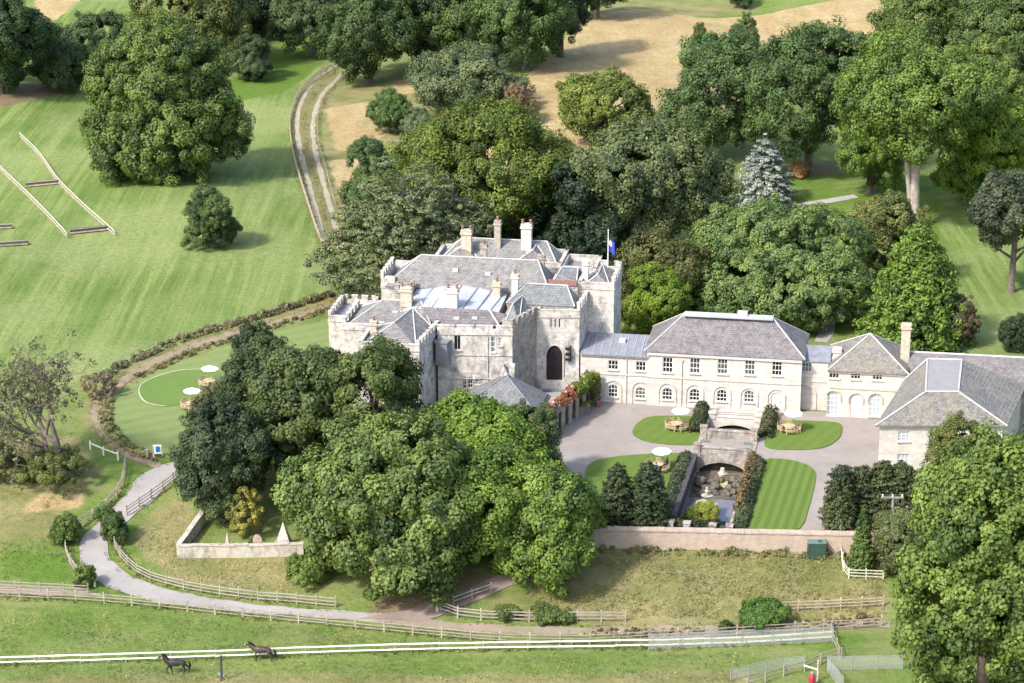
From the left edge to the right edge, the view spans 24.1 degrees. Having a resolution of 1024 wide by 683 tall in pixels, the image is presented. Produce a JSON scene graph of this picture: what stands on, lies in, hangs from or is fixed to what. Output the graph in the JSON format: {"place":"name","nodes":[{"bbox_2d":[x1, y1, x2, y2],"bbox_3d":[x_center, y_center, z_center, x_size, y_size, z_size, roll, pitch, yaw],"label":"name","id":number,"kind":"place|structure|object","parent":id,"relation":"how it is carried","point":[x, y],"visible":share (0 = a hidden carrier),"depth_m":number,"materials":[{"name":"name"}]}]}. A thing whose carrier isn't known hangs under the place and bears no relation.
{"place":"outdoors","nodes":[
{"label":"outdoors","id":0,"kind":"place"},
{"bbox_2d":[89,300,335,467],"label":"hedge track","id":1,"kind":"structure","parent":0,"point":[145,366],"depth_m":310.28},
{"bbox_2d":[110,318,328,458],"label":"oval lawn","id":2,"kind":"structure","parent":0,"point":[139,421],"depth_m":296.37,"materials":[{"name":"plant"}]},
{"bbox_2d":[137,369,221,405],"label":"oval patch","id":3,"kind":"object","parent":2,"relation":"on","point":[166,389],"visible":0.86,"depth_m":303.24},
{"bbox_2d":[292,74,341,245],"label":"farm track","id":4,"kind":"structure","parent":0,"point":[326,81],"depth_m":423.70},
{"bbox_2d":[294,65,336,249],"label":"rut","id":5,"kind":"structure","parent":4,"relation":"on","point":[314,205],"depth_m":416.89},
{"bbox_2d":[310,73,343,235],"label":"rut","id":6,"kind":"structure","parent":4,"relation":"on","point":[321,172],"depth_m":416.41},
{"bbox_2d":[361,574,534,620],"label":"side track","id":7,"kind":"structure","parent":0,"point":[424,611],"depth_m":250.52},
{"bbox_2d":[0,0,1023,682],"bbox_3d":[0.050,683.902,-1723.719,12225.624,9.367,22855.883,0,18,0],"label":"ground","id":8,"kind":"structure","parent":0,"point":[138,280],"depth_m":320.77,"materials":[{"name":"plant"}]},
{"bbox_2d":[0,0,65,93],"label":"dark tree","id":9,"kind":"object","parent":8,"relation":"on","point":[22,28],"visible":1,"depth_m":452.64,"materials":[{"name":"green plant"}]},
{"bbox_2d":[0,328,96,490],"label":"twiggy tree","id":10,"kind":"object","parent":8,"relation":"on","point":[44,391],"visible":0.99,"depth_m":271.92,"materials":[{"name":"green plant"}]},
{"bbox_2d":[13,443,93,498],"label":"shrub","id":11,"kind":"object","parent":8,"relation":"on","point":[36,471],"visible":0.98,"depth_m":272.62,"materials":[{"name":"green plant"}]},
{"bbox_2d":[27,37,88,93],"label":"bushy tree","id":12,"kind":"object","parent":8,"relation":"on","point":[52,67],"visible":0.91,"depth_m":462.71,"materials":[{"name":"green plant"}]},
{"bbox_2d":[47,511,81,545],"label":"round shrub","id":13,"kind":"object","parent":8,"relation":"on","point":[66,526],"visible":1,"depth_m":262.48,"materials":[{"name":"green plant"}]},
{"bbox_2d":[54,8,128,86],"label":"dark tree","id":14,"kind":"object","parent":8,"relation":"on","point":[83,27],"visible":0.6,"depth_m":466.78,"materials":[{"name":"green plant"}]},
{"bbox_2d":[80,372,118,399],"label":"shrub","id":15,"kind":"object","parent":8,"relation":"on","point":[100,379],"visible":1,"depth_m":298.60,"materials":[{"name":"brown plant"}]},
{"bbox_2d":[94,505,129,542],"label":"round shrub","id":16,"kind":"object","parent":8,"relation":"on","point":[112,524],"visible":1,"depth_m":262.62,"materials":[{"name":"green plant"}]},
{"bbox_2d":[97,396,161,460],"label":"scrub","id":17,"kind":"object","parent":8,"relation":"on","point":[109,426],"visible":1,"depth_m":288.43,"materials":[{"name":"green plant"}]},
{"bbox_2d":[78,6,255,187],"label":"chestnut tree","id":18,"kind":"object","parent":8,"relation":"on","point":[183,71],"visible":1,"depth_m":389.77,"materials":[{"name":"green plant"}]},
{"bbox_2d":[127,0,258,55],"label":"tall tree","id":19,"kind":"object","parent":8,"relation":"on","point":[233,15],"visible":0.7,"depth_m":476.67,"materials":[{"name":"green plant"}]},
{"bbox_2d":[179,182,243,248],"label":"tree","id":20,"kind":"object","parent":8,"relation":"on","point":[205,203],"visible":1,"depth_m":357.44,"materials":[{"name":"green plant"}]},
{"bbox_2d":[135,505,291,591],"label":"dry grass","id":21,"kind":"structure","parent":8,"relation":"on","point":[247,578],"depth_m":259.15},
{"bbox_2d":[87,69,345,466],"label":"track grass","id":22,"kind":"structure","parent":8,"relation":"on","point":[324,217],"depth_m":380.80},
{"bbox_2d":[167,392,276,524],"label":"yew","id":23,"kind":"object","parent":8,"relation":"on","point":[226,433],"visible":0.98,"depth_m":263.14,"materials":[{"name":"green plant"}]},
{"bbox_2d":[113,537,335,607],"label":"rail fence","id":24,"kind":"object","parent":8,"relation":"on","point":[219,586],"visible":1,"depth_m":253.12,"materials":[{"name":"brown wood"}]},
{"bbox_2d":[79,461,379,621],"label":"drive","id":25,"kind":"structure","parent":8,"relation":"on","point":[93,547],"depth_m":256.91,"materials":[{"name":"asphalt"}]},
{"bbox_2d":[176,510,303,557],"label":"garden wall","id":26,"kind":"structure","parent":8,"relation":"on","point":[185,548],"depth_m":260.60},
{"bbox_2d":[224,486,263,539],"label":"yellow tree","id":27,"kind":"object","parent":8,"relation":"on","point":[235,515],"visible":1,"depth_m":262.63,"materials":[{"name":"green plant"}]},
{"bbox_2d":[224,33,273,81],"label":"round tree","id":28,"kind":"object","parent":8,"relation":"on","point":[254,66],"visible":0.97,"depth_m":473.02,"materials":[{"name":"green plant"}]},
{"bbox_2d":[214,318,306,456],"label":"yew","id":29,"kind":"object","parent":8,"relation":"on","point":[255,344],"visible":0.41,"depth_m":275.72,"materials":[{"name":"green plant"}]},
{"bbox_2d":[238,342,365,471],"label":"holm oak","id":30,"kind":"object","parent":8,"relation":"on","point":[290,368],"visible":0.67,"depth_m":267.73,"materials":[{"name":"green plant"}]},
{"bbox_2d":[266,0,344,55],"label":"bushy tree","id":31,"kind":"object","parent":8,"relation":"on","point":[292,17],"visible":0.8,"depth_m":489.43,"materials":[{"name":"green plant"}]},
{"bbox_2d":[284,552,337,586],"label":"shrub","id":32,"kind":"object","parent":8,"relation":"on","point":[301,566],"visible":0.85,"depth_m":253.99,"materials":[{"name":"green plant"}]},
{"bbox_2d":[336,134,394,223],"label":"bushy tree","id":33,"kind":"object","parent":8,"relation":"on","point":[351,193],"visible":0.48,"depth_m":371.10,"materials":[{"name":"green plant"}]},
{"bbox_2d":[310,0,421,84],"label":"dark tree","id":34,"kind":"object","parent":8,"relation":"on","point":[356,18],"visible":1,"depth_m":465.00,"materials":[{"name":"green plant"}]},
{"bbox_2d":[0,537,739,682],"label":"paddock grass","id":35,"kind":"structure","parent":8,"relation":"on","point":[429,658],"depth_m":240.45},
{"bbox_2d":[309,332,433,470],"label":"open tree","id":36,"kind":"object","parent":8,"relation":"on","point":[384,368],"visible":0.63,"depth_m":263.42,"materials":[{"name":"green plant"}]},
{"bbox_2d":[269,406,487,608],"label":"lime tree","id":37,"kind":"object","parent":8,"relation":"on","point":[323,497],"visible":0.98,"depth_m":247.10,"materials":[{"name":"green plant"}]},
{"bbox_2d":[365,87,412,133],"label":"young tree","id":38,"kind":"object","parent":8,"relation":"on","point":[388,102],"visible":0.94,"depth_m":427.62,"materials":[{"name":"green plant"}]},
{"bbox_2d":[302,155,482,299],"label":"cedar","id":39,"kind":"object","parent":8,"relation":"on","point":[406,237],"visible":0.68,"depth_m":331.54,"materials":[{"name":"green plant"}]},
{"bbox_2d":[0,631,833,664],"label":"rail fence","id":40,"kind":"object","parent":8,"relation":"on","point":[438,643],"visible":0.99,"depth_m":241.23,"materials":[{"name":"white wood"}]},
{"bbox_2d":[0,484,833,668],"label":"fence","id":41,"kind":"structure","parent":8,"relation":"on","point":[410,652],"depth_m":243.51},
{"bbox_2d":[378,0,458,63],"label":"dark tree","id":42,"kind":"object","parent":8,"relation":"on","point":[424,45],"visible":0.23,"depth_m":472.58,"materials":[{"name":"green plant"}]},
{"bbox_2d":[0,587,882,644],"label":"rail fence","id":43,"kind":"object","parent":8,"relation":"on","point":[442,628],"visible":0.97,"depth_m":246.02,"materials":[{"name":"brown wood"}]},
{"bbox_2d":[415,176,494,257],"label":"cedar","id":44,"kind":"object","parent":8,"relation":"on","point":[462,199],"visible":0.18,"depth_m":338.34,"materials":[{"name":"green plant"}]},
{"bbox_2d":[413,0,514,57],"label":"tall tree","id":45,"kind":"object","parent":8,"relation":"on","point":[466,23],"visible":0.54,"depth_m":469.65,"materials":[{"name":"green plant"}]},
{"bbox_2d":[404,39,536,112],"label":"tree","id":46,"kind":"object","parent":8,"relation":"on","point":[447,78],"visible":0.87,"depth_m":438.63,"materials":[{"name":"green plant"}]},
{"bbox_2d":[328,216,622,408],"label":"castle","id":47,"kind":"structure","parent":8,"relation":"on","point":[466,311],"depth_m":297.10,"materials":[{"name":"stone"}]},
{"bbox_2d":[383,94,583,238],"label":"dome tree","id":48,"kind":"object","parent":8,"relation":"on","point":[529,148],"visible":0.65,"depth_m":349.28,"materials":[{"name":"green plant"}]},
{"bbox_2d":[416,388,550,507],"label":"bright tree","id":49,"kind":"object","parent":8,"relation":"on","point":[471,421],"visible":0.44,"depth_m":261.37,"materials":[{"name":"green plant"}]},
{"bbox_2d":[427,436,570,570],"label":"bright tree","id":50,"kind":"object","parent":8,"relation":"on","point":[490,468],"visible":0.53,"depth_m":249.75,"materials":[{"name":"green plant"}]},
{"bbox_2d":[465,371,550,424],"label":"garden pavilion","id":51,"kind":"structure","parent":8,"relation":"on","point":[509,389],"depth_m":286.77,"materials":[{"name":"stone"}]},
{"bbox_2d":[473,0,578,70],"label":"tall tree","id":52,"kind":"object","parent":8,"relation":"on","point":[551,22],"visible":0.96,"depth_m":466.01,"materials":[{"name":"green plant"}]},
{"bbox_2d":[441,603,625,621],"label":"rail fence","id":53,"kind":"object","parent":8,"relation":"on","point":[528,618],"visible":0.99,"depth_m":247.48,"materials":[{"name":"brown wood"}]},
{"bbox_2d":[507,398,563,464],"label":"bushy tree","id":54,"kind":"object","parent":8,"relation":"on","point":[543,415],"visible":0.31,"depth_m":268.00,"materials":[{"name":"green plant"}]},
{"bbox_2d":[488,458,605,597],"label":"bright tree","id":55,"kind":"object","parent":8,"relation":"on","point":[547,514],"visible":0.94,"depth_m":248.70,"materials":[{"name":"green plant"}]},
{"bbox_2d":[530,0,595,57],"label":"dark tree","id":56,"kind":"object","parent":8,"relation":"on","point":[582,14],"visible":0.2,"depth_m":486.47,"materials":[{"name":"green plant"}]},
{"bbox_2d":[545,370,591,430],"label":"arcade","id":57,"kind":"object","parent":8,"relation":"on","point":[568,413],"visible":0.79,"depth_m":290.60,"materials":[{"name":"stone"}]},
{"bbox_2d":[514,156,639,265],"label":"dark tree","id":58,"kind":"object","parent":8,"relation":"on","point":[570,206],"visible":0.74,"depth_m":346.90,"materials":[{"name":"green plant"}]},
{"bbox_2d":[554,64,655,143],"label":"round tree","id":59,"kind":"object","parent":8,"relation":"on","point":[604,91],"visible":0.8,"depth_m":414.22,"materials":[{"name":"green plant"}]},
{"bbox_2d":[378,612,889,635],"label":"drive","id":60,"kind":"structure","parent":8,"relation":"on","point":[540,630],"depth_m":246.67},
{"bbox_2d":[567,104,744,245],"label":"olive tree","id":61,"kind":"object","parent":8,"relation":"on","point":[683,159],"visible":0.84,"depth_m":345.56,"materials":[{"name":"green plant"}]},
{"bbox_2d":[621,261,693,334],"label":"bright tree","id":62,"kind":"object","parent":8,"relation":"on","point":[647,308],"visible":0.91,"depth_m":318.98,"materials":[{"name":"green plant"}]},
{"bbox_2d":[612,223,711,319],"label":"dark tree","id":63,"kind":"object","parent":8,"relation":"on","point":[643,247],"visible":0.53,"depth_m":325.06,"materials":[{"name":"green plant"}]},
{"bbox_2d":[580,310,831,412],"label":"service wing","id":64,"kind":"structure","parent":8,"relation":"on","point":[743,360],"depth_m":295.02,"materials":[{"name":"stone"}]},
{"bbox_2d":[528,549,885,618],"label":"rough grass","id":65,"kind":"structure","parent":8,"relation":"on","point":[732,581],"depth_m":252.35,"materials":[{"name":"plant"}]},
{"bbox_2d":[654,25,768,156],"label":"tall tree","id":66,"kind":"object","parent":8,"relation":"on","point":[703,58],"visible":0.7,"depth_m":404.73,"materials":[{"name":"green plant"}]},
{"bbox_2d":[666,408,763,529],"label":"water garden","id":67,"kind":"object","parent":8,"relation":"on","point":[694,484],"visible":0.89,"depth_m":274.68,"materials":[{"name":"stone"}]},
{"bbox_2d":[693,424,757,471],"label":"stone bridge","id":68,"kind":"structure","parent":67,"relation":"on","point":[727,446],"depth_m":280.54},
{"bbox_2d":[708,405,763,428],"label":"stone bridge","id":69,"kind":"structure","parent":67,"relation":"on","point":[725,417],"depth_m":292.09,"materials":[{"name":"stone"}]},
{"bbox_2d":[579,612,879,638],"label":"scrub","id":70,"kind":"object","parent":8,"relation":"on","point":[827,618],"visible":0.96,"depth_m":245.91,"materials":[{"name":"green plant"}]},
{"bbox_2d":[600,544,881,561],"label":"scrub","id":71,"kind":"object","parent":8,"relation":"on","point":[643,549],"visible":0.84,"depth_m":257.34,"materials":[{"name":"green plant"}]},
{"bbox_2d":[590,526,894,553],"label":"retaining wall","id":72,"kind":"structure","parent":8,"relation":"on","point":[683,538],"depth_m":257.71,"materials":[{"name":"stone"}]},
{"bbox_2d":[738,594,792,632],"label":"round bush","id":73,"kind":"object","parent":8,"relation":"on","point":[760,612],"visible":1,"depth_m":245.94,"materials":[{"name":"green plant"}]},
{"bbox_2d":[733,133,800,208],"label":"blue spruce","id":74,"kind":"object","parent":8,"relation":"on","point":[761,166],"visible":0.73,"depth_m":383.36,"materials":[{"name":"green plant"}]},
{"bbox_2d":[684,191,877,332],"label":"weeping tree","id":75,"kind":"object","parent":8,"relation":"on","point":[745,240],"visible":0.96,"depth_m":324.43,"materials":[{"name":"green plant"}]},
{"bbox_2d":[739,14,880,174],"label":"broad tree","id":76,"kind":"object","parent":8,"relation":"on","point":[812,70],"visible":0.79,"depth_m":391.85,"materials":[{"name":"green plant"}]},
{"bbox_2d":[817,464,858,530],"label":"hedge conifer","id":77,"kind":"object","parent":8,"relation":"on","point":[841,497],"visible":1,"depth_m":257.99,"materials":[{"name":"green plant"}]},
{"bbox_2d":[848,505,875,574],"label":"ivy conifer","id":78,"kind":"object","parent":8,"relation":"on","point":[862,551],"visible":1,"depth_m":253.47,"materials":[{"name":"green plant"}]},
{"bbox_2d":[850,464,877,525],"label":"hedge conifer","id":79,"kind":"object","parent":8,"relation":"on","point":[863,474],"visible":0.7,"depth_m":259.00,"materials":[{"name":"green plant"}]},
{"bbox_2d":[825,322,911,418],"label":"lodge","id":80,"kind":"structure","parent":8,"relation":"on","point":[868,373],"depth_m":291.81,"materials":[{"name":"stone"}]},
{"bbox_2d":[832,86,907,193],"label":"bushy tree","id":81,"kind":"object","parent":8,"relation":"on","point":[872,161],"visible":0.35,"depth_m":384.19,"materials":[{"name":"green plant"}]},
{"bbox_2d":[868,460,898,529],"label":"hedge conifer","id":82,"kind":"object","parent":8,"relation":"on","point":[881,482],"visible":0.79,"depth_m":258.89,"materials":[{"name":"green plant"}]},
{"bbox_2d":[846,189,936,274],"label":"mixed tree","id":83,"kind":"object","parent":8,"relation":"on","point":[885,229],"visible":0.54,"depth_m":339.18,"materials":[{"name":"green plant"}]},
{"bbox_2d":[870,506,925,578],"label":"bushy tree","id":84,"kind":"object","parent":8,"relation":"on","point":[888,539],"visible":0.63,"depth_m":250.87,"materials":[{"name":"green plant"}]},
{"bbox_2d":[889,459,916,510],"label":"hedge conifer","id":85,"kind":"object","parent":8,"relation":"on","point":[903,470],"visible":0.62,"depth_m":258.86,"materials":[{"name":"green plant"}]},
{"bbox_2d":[866,0,962,78],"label":"broad tree","id":86,"kind":"object","parent":8,"relation":"on","point":[931,15],"visible":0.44,"depth_m":464.75,"materials":[{"name":"green plant"}]},
{"bbox_2d":[852,221,977,353],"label":"cone tree","id":87,"kind":"object","parent":8,"relation":"on","point":[919,289],"visible":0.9,"depth_m":314.39,"materials":[{"name":"green plant"}]},
{"bbox_2d":[828,24,1007,219],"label":"tall tree","id":88,"kind":"object","parent":8,"relation":"on","point":[965,92],"visible":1,"depth_m":358.50,"materials":[{"name":"green plant"}]},
{"bbox_2d":[875,358,1023,468],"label":"coach house","id":89,"kind":"structure","parent":8,"relation":"on","point":[930,393],"depth_m":276.22,"materials":[{"name":"stone"}]},
{"bbox_2d":[890,417,1023,682],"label":"sycamore","id":90,"kind":"object","parent":8,"relation":"on","point":[977,491],"visible":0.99,"depth_m":214.36,"materials":[{"name":"green plant"}]},
{"bbox_2d":[919,410,996,494],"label":"open tree","id":91,"kind":"object","parent":8,"relation":"on","point":[950,428],"visible":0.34,"depth_m":253.01,"materials":[{"name":"green plant"}]},
{"bbox_2d":[947,292,981,346],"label":"shrub","id":92,"kind":"object","parent":8,"relation":"on","point":[974,323],"visible":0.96,"depth_m":315.98,"materials":[{"name":"green plant"}]},
{"bbox_2d":[929,129,1001,204],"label":"bushy tree","id":93,"kind":"object","parent":8,"relation":"on","point":[943,175],"visible":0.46,"depth_m":377.63,"materials":[{"name":"green plant"}]},
{"bbox_2d":[939,0,1023,90],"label":"broad tree","id":94,"kind":"object","parent":8,"relation":"on","point":[1005,18],"visible":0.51,"depth_m":453.97,"materials":[{"name":"green plant"}]},
{"bbox_2d":[950,93,1023,211],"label":"bushy tree","id":95,"kind":"object","parent":8,"relation":"on","point":[1005,124],"visible":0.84,"depth_m":370.35,"materials":[{"name":"green plant"}]},
{"bbox_2d":[963,32,1023,99],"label":"broad tree","id":96,"kind":"object","parent":8,"relation":"on","point":[982,46],"visible":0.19,"depth_m":411.92,"materials":[{"name":"green plant"}]},
{"bbox_2d":[965,165,1023,292],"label":"yew","id":97,"kind":"object","parent":8,"relation":"on","point":[1005,190],"visible":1,"depth_m":333.68,"materials":[{"name":"green plant"}]},
{"bbox_2d":[967,421,1023,680],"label":"sycamore","id":98,"kind":"object","parent":8,"relation":"on","point":[1020,534],"visible":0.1,"depth_m":220.16,"materials":[{"name":"green plant"}]},
{"bbox_2d":[997,312,1023,351],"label":"clipped bush","id":99,"kind":"object","parent":8,"relation":"on","point":[1014,333],"visible":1,"depth_m":314.44,"materials":[{"name":"green plant"}]},
{"bbox_2d":[555,402,700,527],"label":"courtyard","id":100,"kind":"structure","parent":0,"point":[605,430],"depth_m":286.88,"materials":[{"name":"gravel"}]},
{"bbox_2d":[584,453,679,525],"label":"lawn","id":101,"kind":"structure","parent":0,"point":[596,473],"depth_m":277.00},
{"bbox_2d":[601,462,637,527],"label":"dark conifer","id":102,"kind":"object","parent":101,"relation":"on","point":[618,496],"visible":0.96,"depth_m":259.02,"materials":[{"name":"green plant"}]},
{"bbox_2d":[626,461,675,526],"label":"dark conifer","id":103,"kind":"object","parent":101,"relation":"on","point":[652,504],"visible":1,"depth_m":258.69,"materials":[{"name":"green plant"}]},
{"bbox_2d":[665,450,692,514],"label":"hedge","id":104,"kind":"object","parent":101,"relation":"on","point":[679,469],"visible":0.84,"depth_m":272.13,"materials":[{"name":"green plant"}]},
{"bbox_2d":[633,415,699,444],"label":"lawn","id":105,"kind":"structure","parent":0,"point":[651,429],"depth_m":287.53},
{"bbox_2d":[740,458,815,529],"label":"lawn","id":106,"kind":"structure","parent":0,"point":[784,493],"depth_m":268.60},
{"bbox_2d":[764,420,841,449],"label":"lawn","id":107,"kind":"structure","parent":0,"point":[812,435],"depth_m":286.25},
{"bbox_2d":[755,411,878,530],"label":"courtyard","id":108,"kind":"structure","parent":0,"point":[856,443],"depth_m":281.54,"materials":[{"name":"gravel"}]},
{"bbox_2d":[732,457,766,528],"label":"hedge","id":109,"kind":"object","parent":108,"relation":"on","point":[743,515],"visible":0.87,"depth_m":265.69,"materials":[{"name":"green plant"}]},
{"bbox_2d":[908,351,1023,423],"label":"stable range","id":110,"kind":"structure","parent":0,"point":[1011,367],"depth_m":291.40,"materials":[{"name":"stone"}]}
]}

